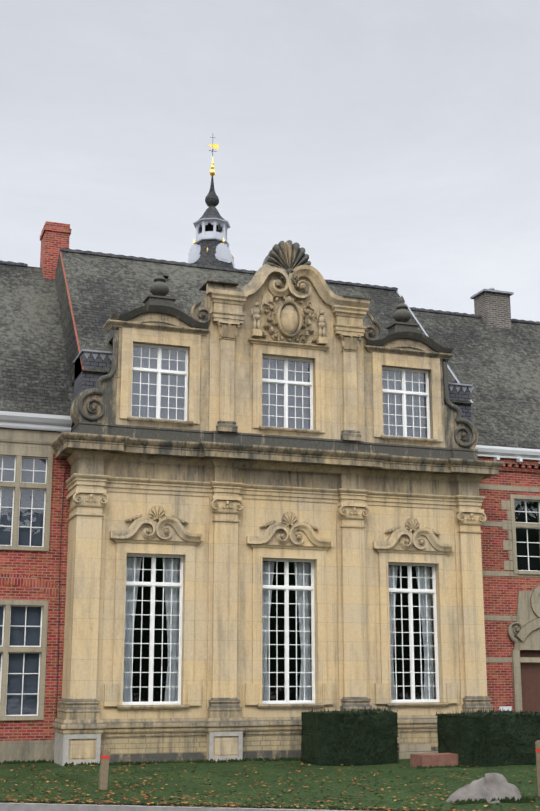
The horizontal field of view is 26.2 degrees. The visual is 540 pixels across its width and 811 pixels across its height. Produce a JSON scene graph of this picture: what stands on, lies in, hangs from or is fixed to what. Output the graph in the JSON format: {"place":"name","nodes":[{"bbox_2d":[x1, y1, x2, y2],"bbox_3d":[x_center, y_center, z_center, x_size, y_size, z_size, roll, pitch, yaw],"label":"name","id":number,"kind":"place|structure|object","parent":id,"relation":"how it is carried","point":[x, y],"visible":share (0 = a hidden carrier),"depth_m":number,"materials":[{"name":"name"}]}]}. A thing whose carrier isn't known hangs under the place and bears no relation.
{"place":"outdoors","nodes":[
{"label":"outdoors","id":0,"kind":"place"},
{"bbox_2d":[0,457,45,714],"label":"wing curtains","id":1,"kind":"object","parent":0,"point":[16,688],"depth_m":28.71,"materials":[{"name":"white fabric"}]},
{"bbox_2d":[188,137,234,267],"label":"lantern tower","id":2,"kind":"structure","parent":0,"point":[210,247],"depth_m":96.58,"materials":[{"name":"metal"}]},
{"bbox_2d":[0,757,539,810],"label":"lawn","id":3,"kind":"structure","parent":0,"point":[387,774],"depth_m":23.49,"materials":[{"name":"plant"}]},
{"bbox_2d":[98,750,109,789],"bbox_3d":[-3.262,7.205,22.808,0.181,0.849,0.151,5,-14,-19],"label":"bollard","id":4,"kind":"object","parent":3,"relation":"on","point":[104,768],"visible":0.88,"depth_m":22.76,"materials":[{"name":"brown wood"}]},
{"bbox_2d":[0,411,539,763],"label":"wing walls","id":5,"kind":"structure","parent":3,"relation":"on","point":[33,576],"depth_m":29.42,"materials":[{"name":"red brick"}]},
{"bbox_2d":[0,455,539,715],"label":"wing window frames","id":6,"kind":"structure","parent":5,"relation":"in","point":[30,527],"depth_m":28.92,"materials":[{"name":"beige wood"}]},
{"bbox_2d":[0,457,539,714],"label":"window glass","id":7,"kind":"object","parent":6,"relation":"in","point":[40,607],"depth_m":28.86,"materials":[{"name":"clear glass"}]},
{"bbox_2d":[0,759,539,810],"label":"fallen leaves","id":8,"kind":"object","parent":3,"relation":"on","point":[111,800],"visible":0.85,"depth_m":21.95,"materials":[{"name":"brown plant"}]},
{"bbox_2d":[51,240,503,765],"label":"stone facade","id":9,"kind":"structure","parent":3,"relation":"on","point":[222,491],"depth_m":30.00,"materials":[{"name":"stone"}]},
{"bbox_2d":[0,248,539,468],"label":"roofs","id":10,"kind":"structure","parent":9,"relation":"on","point":[56,348],"depth_m":34.62,"materials":[{"name":"stone"}]},
{"bbox_2d":[40,221,513,328],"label":"chimneys","id":11,"kind":"object","parent":10,"relation":"on","point":[492,307],"visible":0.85,"depth_m":40.48,"materials":[{"name":"red brick"}]},
{"bbox_2d":[123,347,433,701],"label":"curtains","id":12,"kind":"object","parent":9,"relation":"attached to","point":[167,563],"depth_m":30.26,"materials":[{"name":"grey fabric"}]},
{"bbox_2d":[122,343,438,704],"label":"window frames","id":13,"kind":"structure","parent":9,"relation":"attached to","point":[286,587],"depth_m":30.05,"materials":[{"name":"white wood"}]},
{"bbox_2d":[123,346,435,701],"bbox_3d":[0.423,3.126,30.330,8.520,9.000,0.001,5,-14,-19],"label":"window glass","id":14,"kind":"object","parent":13,"relation":"in","point":[277,562],"depth_m":29.99,"materials":[{"name":"clear glass"}]},
{"bbox_2d":[129,381,539,701],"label":"room interior","id":15,"kind":"object","parent":3,"relation":"on","point":[292,621],"depth_m":34.41,"materials":[{"name":"black"}]},
{"bbox_2d":[301,706,399,765],"bbox_3d":[1.923,8.000,28.156,2.186,1.442,1.228,5,-14,-19],"label":"hedge","id":16,"kind":"object","parent":3,"relation":"on","point":[360,737],"visible":0.98,"depth_m":27.66,"materials":[{"name":"green plant"}]},
{"bbox_2d":[398,743,458,767],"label":"stone blocks","id":17,"kind":"object","parent":3,"relation":"on","point":[421,754],"depth_m":27.31,"materials":[{"name":"red stone"}]},
{"bbox_2d":[446,773,521,802],"bbox_3d":[3.893,7.461,21.844,1.777,1.032,1.133,5,-14,-19],"label":"boulder","id":18,"kind":"object","parent":3,"relation":"on","point":[489,786],"visible":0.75,"depth_m":21.82,"materials":[{"name":"grey stone"}]},
{"bbox_2d":[435,708,539,767],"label":"hedge","id":19,"kind":"object","parent":3,"relation":"on","point":[480,738],"visible":0.98,"depth_m":27.77,"materials":[{"name":"green plant"}]},
{"bbox_2d":[535,740,539,796],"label":"bollard","id":20,"kind":"object","parent":3,"relation":"on","point":[537,744],"visible":0.89,"depth_m":22.43,"materials":[{"name":"brown wood"}]},
{"bbox_2d":[0,0,539,321],"label":"sky","id":21,"kind":"structure","parent":0,"point":[396,142],"materials":[{"name":"grey"}]}
]}

